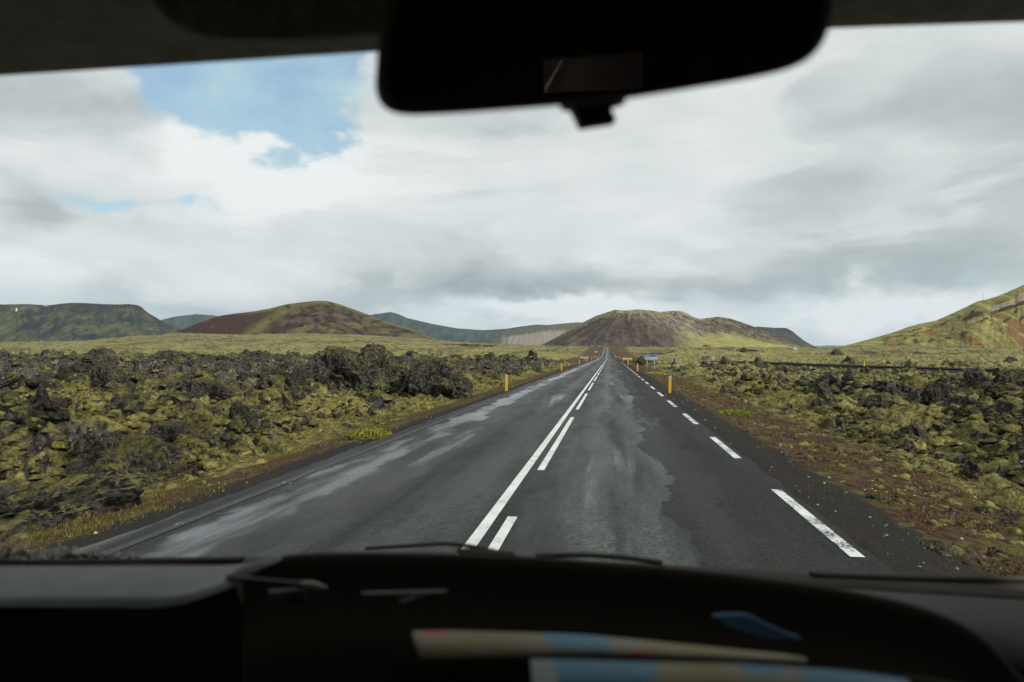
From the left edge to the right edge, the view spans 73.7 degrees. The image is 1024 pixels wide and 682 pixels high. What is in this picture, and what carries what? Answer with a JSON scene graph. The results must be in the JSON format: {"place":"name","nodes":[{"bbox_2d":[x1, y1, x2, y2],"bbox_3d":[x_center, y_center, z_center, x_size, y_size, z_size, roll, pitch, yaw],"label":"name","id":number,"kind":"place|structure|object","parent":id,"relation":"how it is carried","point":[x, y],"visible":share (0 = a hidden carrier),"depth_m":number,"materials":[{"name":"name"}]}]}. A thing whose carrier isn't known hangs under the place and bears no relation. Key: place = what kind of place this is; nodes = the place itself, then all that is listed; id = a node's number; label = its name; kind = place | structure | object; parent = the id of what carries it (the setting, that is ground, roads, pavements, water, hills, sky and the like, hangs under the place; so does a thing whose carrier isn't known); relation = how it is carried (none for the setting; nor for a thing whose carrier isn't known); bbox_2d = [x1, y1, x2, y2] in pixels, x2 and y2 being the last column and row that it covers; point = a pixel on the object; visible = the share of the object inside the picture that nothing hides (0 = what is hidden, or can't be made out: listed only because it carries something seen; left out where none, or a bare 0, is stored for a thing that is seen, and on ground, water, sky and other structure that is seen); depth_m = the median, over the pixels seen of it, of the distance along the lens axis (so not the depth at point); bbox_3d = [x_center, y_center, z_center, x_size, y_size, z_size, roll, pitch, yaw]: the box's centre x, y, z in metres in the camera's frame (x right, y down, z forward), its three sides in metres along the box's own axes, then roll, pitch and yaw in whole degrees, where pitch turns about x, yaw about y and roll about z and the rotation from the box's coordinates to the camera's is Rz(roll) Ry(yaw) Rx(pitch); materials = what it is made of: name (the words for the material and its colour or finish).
{"place":"outdoors","nodes":[
{"label":"outdoors","id":0,"kind":"place"},
{"bbox_2d":[0,303,181,342],"bbox_3d":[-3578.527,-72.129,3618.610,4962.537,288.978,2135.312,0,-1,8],"label":"mountain","id":1,"kind":"structure","parent":0,"point":[59,322],"depth_m":3239.24,"materials":[{"name":"green plant"}]},
{"bbox_2d":[161,314,217,328],"bbox_3d":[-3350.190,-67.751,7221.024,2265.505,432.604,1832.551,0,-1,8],"label":"mountain","id":2,"kind":"structure","parent":0,"point":[183,322],"depth_m":7097.24,"materials":[{"name":"grey stone"}]},
{"bbox_2d":[173,301,432,338],"bbox_3d":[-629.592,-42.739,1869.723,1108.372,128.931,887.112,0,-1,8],"label":"hill","id":3,"kind":"structure","parent":0,"point":[321,317],"depth_m":1658.65,"materials":[{"name":"brown soil"}]},
{"bbox_2d":[370,312,542,342],"bbox_3d":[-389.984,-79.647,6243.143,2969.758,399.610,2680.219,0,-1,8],"label":"mountain","id":4,"kind":"structure","parent":0,"point":[439,332],"depth_m":6231.11,"materials":[{"name":"grey stone"}]},
{"bbox_2d":[73,347,894,573],"bbox_3d":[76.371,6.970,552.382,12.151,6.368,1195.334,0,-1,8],"label":"road","id":5,"kind":"structure","parent":0,"point":[637,466],"depth_m":8.75,"materials":[{"name":"grey asphalt"}]},
{"bbox_2d":[96,359,595,555],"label":"worn left edge line","id":6,"kind":"object","parent":5,"relation":"on","point":[151,535],"visible":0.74,"depth_m":8.89,"materials":[{"name":"paint"}]},
{"bbox_2d":[0,0,1023,681],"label":"van interior","id":7,"kind":"object","parent":5,"relation":"on","point":[326,616],"visible":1,"depth_m":0.63,"materials":[{"name":"plastic"}]},
{"bbox_2d":[412,631,806,663],"bbox_3d":[0.072,0.237,0.522,0.304,0.016,0.032,0,-1,2],"label":"folded map","id":8,"kind":"object","parent":7,"relation":"in","point":[433,644],"visible":1,"depth_m":0.52,"materials":[{"name":"beige paper"}]},
{"bbox_2d":[530,659,908,681],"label":"folded map","id":9,"kind":"object","parent":7,"relation":"in","point":[556,670],"visible":1,"depth_m":0.46,"materials":[{"name":"blue paper"}]},
{"bbox_2d":[713,613,801,639],"bbox_3d":[0.208,0.243,0.580,0.074,0.020,0.008,0,-1,8],"label":"folded brochure","id":10,"kind":"object","parent":7,"relation":"in","point":[747,623],"visible":1,"depth_m":0.58,"materials":[{"name":"blue paper"}]},
{"bbox_2d":[462,366,601,547],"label":"solid centre line","id":11,"kind":"object","parent":5,"relation":"on","point":[477,535],"visible":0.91,"depth_m":9.31,"materials":[{"name":"white paint"}]},
{"bbox_2d":[488,367,602,549],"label":"dashed centre line","id":12,"kind":"object","parent":5,"relation":"on","point":[501,535],"visible":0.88,"depth_m":10.83,"materials":[{"name":"white paint"}]},
{"bbox_2d":[623,363,864,556],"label":"dashed edge line","id":13,"kind":"object","parent":5,"relation":"on","point":[840,542],"visible":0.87,"depth_m":7.73,"materials":[{"name":"paint"}]},
{"bbox_2d":[0,333,1023,575],"bbox_3d":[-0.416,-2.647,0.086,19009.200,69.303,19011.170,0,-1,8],"label":"ground","id":14,"kind":"structure","parent":0,"point":[852,519],"depth_m":18.99,"materials":[{"name":"green plant"}]},
{"bbox_2d":[0,373,19,386],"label":"lava boulder","id":15,"kind":"object","parent":14,"relation":"on","point":[9,378],"visible":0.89,"depth_m":24.82,"materials":[{"name":"grey stone"}]},
{"bbox_2d":[26,383,49,405],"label":"lava boulder","id":16,"kind":"object","parent":14,"relation":"on","point":[40,394],"visible":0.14,"depth_m":17.21,"materials":[{"name":"grey stone"}]},
{"bbox_2d":[26,378,52,389],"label":"lava boulder","id":17,"kind":"object","parent":14,"relation":"on","point":[33,384],"visible":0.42,"depth_m":26.01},
{"bbox_2d":[40,349,49,356],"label":"lava boulder","id":18,"kind":"object","parent":14,"relation":"on","point":[44,352],"visible":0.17,"depth_m":82.86,"materials":[{"name":"grey stone"}]},
{"bbox_2d":[29,396,71,419],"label":"lava boulder","id":19,"kind":"object","parent":14,"relation":"on","point":[55,408],"visible":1,"depth_m":13.72,"materials":[{"name":"grey stone"}]},
{"bbox_2d":[51,363,74,381],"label":"lava boulder","id":20,"kind":"object","parent":14,"relation":"on","point":[65,373],"visible":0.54,"depth_m":36.47,"materials":[{"name":"grey stone"}]},
{"bbox_2d":[60,358,72,363],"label":"lava boulder","id":21,"kind":"object","parent":14,"relation":"on","point":[65,361],"visible":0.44,"depth_m":59.04,"materials":[{"name":"grey stone"}]},
{"bbox_2d":[0,472,144,542],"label":"lava outcrop","id":22,"kind":"object","parent":14,"relation":"on","point":[32,507],"visible":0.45,"depth_m":8.41,"materials":[{"name":"stone"}]},
{"bbox_2d":[69,361,92,373],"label":"lava boulder","id":23,"kind":"object","parent":14,"relation":"on","point":[81,367],"visible":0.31,"depth_m":47.09,"materials":[{"name":"grey stone"}]},
{"bbox_2d":[78,356,94,363],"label":"lava boulder","id":24,"kind":"object","parent":14,"relation":"on","point":[86,359],"visible":0.46,"depth_m":55.14,"materials":[{"name":"grey stone"}]},
{"bbox_2d":[63,445,115,474],"bbox_3d":[-7.444,2.181,12.052,0.746,0.606,0.864,-9,-21,8],"label":"lava boulder","id":25,"kind":"object","parent":14,"relation":"on","point":[77,464],"visible":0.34,"depth_m":11.89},
{"bbox_2d":[63,431,124,462],"bbox_3d":[-8.069,2.212,13.411,1.516,0.974,1.309,8,5,-12],"label":"lava outcrop","id":26,"kind":"object","parent":14,"relation":"on","point":[87,443],"visible":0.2,"depth_m":13.02,"materials":[{"name":"grey stone"}]},
{"bbox_2d":[86,348,104,355],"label":"lava boulder","id":27,"kind":"object","parent":14,"relation":"on","point":[96,351],"visible":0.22,"depth_m":81.15,"materials":[{"name":"grey stone"}]},
{"bbox_2d":[102,348,115,354],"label":"lava boulder","id":28,"kind":"object","parent":14,"relation":"on","point":[108,351],"visible":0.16,"depth_m":94.12,"materials":[{"name":"grey stone"}]},
{"bbox_2d":[90,359,129,391],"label":"lava outcrop","id":29,"kind":"object","parent":14,"relation":"on","point":[103,373],"visible":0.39,"depth_m":32.40,"materials":[{"name":"grey stone"}]},
{"bbox_2d":[48,432,201,487],"bbox_3d":[-6.396,2.181,11.145,2.076,1.249,2.354,0,-1,3],"label":"lava outcrop","id":30,"kind":"object","parent":14,"relation":"on","point":[148,460],"visible":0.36,"depth_m":11.25,"materials":[{"name":"green stone"}]},
{"bbox_2d":[127,370,169,383],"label":"lava outcrop","id":31,"kind":"object","parent":14,"relation":"on","point":[134,376],"visible":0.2,"depth_m":35.21,"materials":[{"name":"stone"}]},
{"bbox_2d":[156,349,173,362],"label":"lava boulder","id":32,"kind":"object","parent":14,"relation":"on","point":[166,356],"visible":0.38,"depth_m":58.62,"materials":[{"name":"grey stone"}]},
{"bbox_2d":[144,418,214,442],"bbox_3d":[-7.125,2.143,14.648,1.672,0.932,2.005,3,-6,22],"label":"lava outcrop","id":33,"kind":"object","parent":14,"relation":"on","point":[170,430],"visible":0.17,"depth_m":14.23,"materials":[{"name":"grey stone"}]},
{"bbox_2d":[193,363,208,368],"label":"lava boulder","id":34,"kind":"object","parent":14,"relation":"on","point":[199,365],"visible":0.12,"depth_m":53.90,"materials":[{"name":"grey stone"}]},
{"bbox_2d":[183,377,236,403],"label":"lava outcrop","id":35,"kind":"object","parent":14,"relation":"on","point":[215,389],"visible":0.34,"depth_m":23.61,"materials":[{"name":"grey stone"}]},
{"bbox_2d":[0,392,433,537],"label":"moss cushions","id":36,"kind":"object","parent":14,"relation":"on","point":[199,450],"visible":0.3,"depth_m":13.86,"materials":[{"name":"green plant"}]},
{"bbox_2d":[215,355,224,360],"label":"lava boulder","id":37,"kind":"object","parent":14,"relation":"on","point":[219,357],"visible":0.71,"depth_m":51.88,"materials":[{"name":"grey stone"}]},
{"bbox_2d":[227,352,246,358],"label":"lava boulder","id":38,"kind":"object","parent":14,"relation":"on","point":[238,355],"visible":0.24,"depth_m":75.74,"materials":[{"name":"stone"}]},
{"bbox_2d":[228,400,261,427],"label":"lava outcrop","id":39,"kind":"object","parent":14,"relation":"on","point":[238,408],"visible":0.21,"depth_m":18.14,"materials":[{"name":"grey stone"}]},
{"bbox_2d":[240,349,249,353],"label":"lava boulder","id":40,"kind":"object","parent":14,"relation":"on","point":[245,351],"visible":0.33,"depth_m":98.95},
{"bbox_2d":[235,372,260,381],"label":"lava boulder","id":41,"kind":"object","parent":14,"relation":"on","point":[246,375],"visible":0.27,"depth_m":32.06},
{"bbox_2d":[248,350,262,357],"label":"lava boulder","id":42,"kind":"object","parent":14,"relation":"on","point":[256,353],"visible":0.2,"depth_m":84.41,"materials":[{"name":"grey stone"}]},
{"bbox_2d":[187,473,355,496],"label":"wild flowers","id":43,"kind":"object","parent":14,"relation":"on","point":[219,487],"visible":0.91,"depth_m":9.12,"materials":[{"name":"yellow plant"}]},
{"bbox_2d":[262,366,281,374],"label":"lava boulder","id":44,"kind":"object","parent":14,"relation":"on","point":[267,368],"visible":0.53,"depth_m":31.62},
{"bbox_2d":[0,352,555,411],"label":"moss cushions","id":45,"kind":"object","parent":14,"relation":"on","point":[88,389],"visible":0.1,"depth_m":32.29,"materials":[{"name":"green plant"}]},
{"bbox_2d":[4,371,554,546],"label":"grass tufts","id":46,"kind":"object","parent":14,"relation":"on","point":[190,501],"visible":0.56,"depth_m":7.82,"materials":[{"name":"green plant"}]},
{"bbox_2d":[277,360,288,370],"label":"lava boulder","id":47,"kind":"object","parent":14,"relation":"on","point":[284,366],"visible":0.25,"depth_m":34.66,"materials":[{"name":"grey stone"}]},
{"bbox_2d":[0,348,567,483],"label":"lava rubble","id":48,"kind":"object","parent":14,"relation":"on","point":[126,392],"visible":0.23,"depth_m":24.39,"materials":[{"name":"stone"}]},
{"bbox_2d":[280,370,288,375],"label":"lava boulder","id":49,"kind":"object","parent":14,"relation":"on","point":[284,373],"visible":0.09,"depth_m":31.81,"materials":[{"name":"grey stone"}]},
{"bbox_2d":[258,370,315,390],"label":"lava outcrop","id":50,"kind":"object","parent":14,"relation":"on","point":[270,380],"visible":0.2,"depth_m":30.65,"materials":[{"name":"stone"}]},
{"bbox_2d":[1,365,574,553],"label":"verge heather","id":51,"kind":"object","parent":14,"relation":"on","point":[216,483],"visible":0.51,"depth_m":10.12,"materials":[{"name":"plant"}]},
{"bbox_2d":[287,365,307,386],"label":"lava boulder","id":52,"kind":"object","parent":14,"relation":"on","point":[297,375],"visible":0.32,"depth_m":30.89,"materials":[{"name":"grey stone"}]},
{"bbox_2d":[300,385,316,394],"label":"lava boulder","id":53,"kind":"object","parent":14,"relation":"on","point":[308,389],"visible":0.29,"depth_m":30.07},
{"bbox_2d":[310,345,359,391],"bbox_3d":[-8.425,1.420,33.199,3.237,2.480,3.881,0,7,22],"label":"lava outcrop","id":54,"kind":"object","parent":14,"relation":"on","point":[333,365],"visible":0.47,"depth_m":31.98,"materials":[{"name":"grey stone"}]},
{"bbox_2d":[345,427,391,439],"bbox_3d":[-3.260,2.111,15.492,1.162,0.408,1.099,0,-1,8],"label":"moss cushion","id":55,"kind":"object","parent":14,"relation":"on","point":[369,433],"visible":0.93,"depth_m":15.22,"materials":[{"name":"green plant"}]},
{"bbox_2d":[352,343,394,394],"bbox_3d":[-6.846,1.585,33.183,2.449,3.013,2.554,2,-9,-20],"label":"lava outcrop","id":56,"kind":"object","parent":14,"relation":"on","point":[373,359],"visible":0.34,"depth_m":32.24,"materials":[{"name":"grey stone"}]},
{"bbox_2d":[370,360,409,397],"bbox_3d":[-5.021,1.904,33.201,4.086,1.968,3.612,0,-1,-10],"label":"lava outcrop","id":57,"kind":"object","parent":14,"relation":"on","point":[398,371],"visible":0.27,"depth_m":32.33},
{"bbox_2d":[406,350,417,355],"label":"lava boulder","id":58,"kind":"object","parent":14,"relation":"on","point":[409,352],"visible":0.34,"depth_m":110.05,"materials":[{"name":"grey stone"}]},
{"bbox_2d":[402,356,468,397],"bbox_3d":[-3.571,1.853,31.745,3.396,2.268,2.832,3,8,29],"label":"lava outcrop","id":59,"kind":"object","parent":14,"relation":"on","point":[425,375],"visible":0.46,"depth_m":30.98,"materials":[{"name":"grey stone"}]},
{"bbox_2d":[437,378,473,398],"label":"lava outcrop","id":60,"kind":"object","parent":14,"relation":"on","point":[458,389],"visible":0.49,"depth_m":30.27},
{"bbox_2d":[450,354,461,358],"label":"lava boulder","id":61,"kind":"object","parent":14,"relation":"on","point":[458,356],"visible":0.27,"depth_m":97.68,"materials":[{"name":"green plant"}]},
{"bbox_2d":[484,352,494,359],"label":"lava boulder","id":62,"kind":"object","parent":14,"relation":"on","point":[489,355],"visible":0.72,"depth_m":82.52,"materials":[{"name":"grey stone"}]},
{"bbox_2d":[505,374,507,390],"bbox_3d":[-0.274,2.166,34.368,0.134,0.998,0.042,1,1,6],"label":"guide post","id":63,"kind":"object","parent":14,"relation":"on","point":[506,382],"visible":0.88,"depth_m":34.35,"materials":[{"name":"yellow plastic"}]},
{"bbox_2d":[504,368,519,375],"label":"lava boulder","id":64,"kind":"object","parent":14,"relation":"on","point":[514,371],"visible":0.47,"depth_m":63.75,"materials":[{"name":"grey stone"}]},
{"bbox_2d":[27,382,1011,569],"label":"roadside pebbles","id":65,"kind":"object","parent":14,"relation":"on","point":[919,566],"visible":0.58,"depth_m":9.78,"materials":[{"name":"grey stone"}]},
{"bbox_2d":[634,356,646,364],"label":"lava outcrop","id":66,"kind":"object","parent":14,"relation":"on","point":[641,360],"visible":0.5,"depth_m":124.45,"materials":[{"name":"grey stone"}]},
{"bbox_2d":[645,355,657,372],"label":"direction sign","id":67,"kind":"object","parent":14,"relation":"on","point":[654,357],"visible":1,"depth_m":68.95,"materials":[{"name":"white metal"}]},
{"bbox_2d":[646,371,666,374],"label":"moss cushion","id":68,"kind":"object","parent":14,"relation":"on","point":[659,373],"visible":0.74,"depth_m":65.45,"materials":[{"name":"green plant"}]},
{"bbox_2d":[668,375,671,392],"bbox_3d":[7.597,2.149,32.825,0.134,0.998,0.042,1,0,12],"label":"guide post","id":69,"kind":"object","parent":14,"relation":"on","point":[670,380],"visible":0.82,"depth_m":32.80,"materials":[{"name":"yellow plastic"}]},
{"bbox_2d":[671,367,687,371],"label":"lava outcrop","id":70,"kind":"object","parent":14,"relation":"on","point":[676,370],"visible":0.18,"depth_m":75.57,"materials":[{"name":"grey stone"}]},
{"bbox_2d":[702,355,709,361],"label":"stone block","id":71,"kind":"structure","parent":14,"relation":"on","point":[705,357],"depth_m":147.46,"materials":[{"name":"grey stone"}]},
{"bbox_2d":[719,365,735,370],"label":"lava outcrop","id":72,"kind":"object","parent":14,"relation":"on","point":[723,367],"visible":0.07,"depth_m":84.28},
{"bbox_2d":[719,409,752,416],"bbox_3d":[7.357,2.374,22.459,1.125,0.356,1.151,0,-1,8],"label":"moss cushion","id":73,"kind":"object","parent":14,"relation":"on","point":[743,412],"visible":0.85,"depth_m":22.17,"materials":[{"name":"green plant"}]},
{"bbox_2d":[738,347,757,352],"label":"lava outcrop","id":74,"kind":"object","parent":14,"relation":"on","point":[743,350],"visible":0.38,"depth_m":417.60,"materials":[{"name":"grey stone"}]},
{"bbox_2d":[804,382,816,388],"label":"lava outcrop","id":75,"kind":"object","parent":14,"relation":"on","point":[812,385],"visible":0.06,"depth_m":37.75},
{"bbox_2d":[635,365,1023,575],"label":"verge heather","id":76,"kind":"object","parent":14,"relation":"on","point":[919,515],"visible":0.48,"depth_m":11.63,"materials":[{"name":"plant"}]},
{"bbox_2d":[645,372,1023,575],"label":"grass tufts","id":77,"kind":"object","parent":14,"relation":"on","point":[768,444],"visible":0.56,"depth_m":9.56,"materials":[{"name":"green plant"}]},
{"bbox_2d":[828,349,840,355],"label":"lava outcrop","id":78,"kind":"object","parent":14,"relation":"on","point":[836,351],"visible":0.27,"depth_m":298.51,"materials":[{"name":"stone"}]},
{"bbox_2d":[650,355,1023,480],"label":"lava rubble","id":79,"kind":"object","parent":14,"relation":"on","point":[975,433],"visible":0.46,"depth_m":25.59,"materials":[{"name":"stone"}]},
{"bbox_2d":[653,376,1023,574],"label":"verge stones","id":80,"kind":"object","parent":14,"relation":"on","point":[956,546],"visible":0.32,"depth_m":10.22,"materials":[{"name":"stone"}]},
{"bbox_2d":[656,375,1023,544],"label":"verge moss","id":81,"kind":"object","parent":14,"relation":"on","point":[943,494],"visible":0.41,"depth_m":11.31,"materials":[{"name":"green plant"}]},
{"bbox_2d":[684,363,1022,406],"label":"moss cushions","id":82,"kind":"object","parent":14,"relation":"on","point":[951,384],"visible":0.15,"depth_m":62.45,"materials":[{"name":"green plant"}]},
{"bbox_2d":[808,477,926,508],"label":"wild flowers","id":83,"kind":"object","parent":14,"relation":"on","point":[872,492],"visible":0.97,"depth_m":9.38,"materials":[{"name":"plant"}]},
{"bbox_2d":[774,396,1023,490],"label":"moss cushions","id":84,"kind":"object","parent":14,"relation":"on","point":[929,413],"visible":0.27,"depth_m":16.75,"materials":[{"name":"green plant"}]},
{"bbox_2d":[920,381,951,403],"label":"lava boulder","id":85,"kind":"object","parent":14,"relation":"on","point":[934,392],"visible":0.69,"depth_m":26.85,"materials":[{"name":"grey stone"}]},
{"bbox_2d":[957,368,984,388],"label":"lava outcrop","id":86,"kind":"object","parent":14,"relation":"on","point":[971,377],"visible":0.3,"depth_m":36.66,"materials":[{"name":"grey stone"}]},
{"bbox_2d":[970,381,1023,397],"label":"lava outcrop","id":87,"kind":"object","parent":14,"relation":"on","point":[996,389],"visible":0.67,"depth_m":25.38,"materials":[{"name":"stone"}]},
{"bbox_2d":[988,415,1023,424],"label":"lava outcrop","id":88,"kind":"object","parent":14,"relation":"on","point":[1005,420],"visible":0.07,"depth_m":15.77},
{"bbox_2d":[992,368,1023,382],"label":"lava outcrop","id":89,"kind":"object","parent":14,"relation":"on","point":[1007,376],"visible":0.25,"depth_m":39.51,"materials":[{"name":"grey stone"}]},
{"bbox_2d":[0,22,1023,345],"label":"sky","id":90,"kind":"structure","parent":0,"point":[870,186],"materials":[{"name":"white"}]},
{"bbox_2d":[482,322,582,344],"bbox_3d":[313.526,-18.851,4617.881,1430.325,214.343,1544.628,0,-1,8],"label":"mountain","id":91,"kind":"structure","parent":0,"point":[539,335],"depth_m":4400.05,"materials":[{"name":"grey stone"}]},
{"bbox_2d":[542,309,817,347],"bbox_3d":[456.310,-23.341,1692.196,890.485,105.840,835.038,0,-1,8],"label":"hill","id":92,"kind":"structure","parent":0,"point":[632,328],"depth_m":1511.56,"materials":[{"name":"brown soil"}]},
{"bbox_2d":[756,327,815,346],"bbox_3d":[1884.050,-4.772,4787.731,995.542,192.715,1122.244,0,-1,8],"label":"mountain","id":93,"kind":"structure","parent":0,"point":[787,334],"depth_m":4716.92,"materials":[{"name":"grey stone"}]},
{"bbox_2d":[730,361,1013,369],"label":"side road","id":94,"kind":"structure","parent":0,"point":[868,365],"depth_m":99.60,"materials":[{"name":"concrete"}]},
{"bbox_2d":[841,285,1023,348],"bbox_3d":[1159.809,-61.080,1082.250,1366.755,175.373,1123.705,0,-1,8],"label":"hill","id":95,"kind":"structure","parent":0,"point":[995,322],"depth_m":1034.44,"materials":[{"name":"green plant"}]}
]}

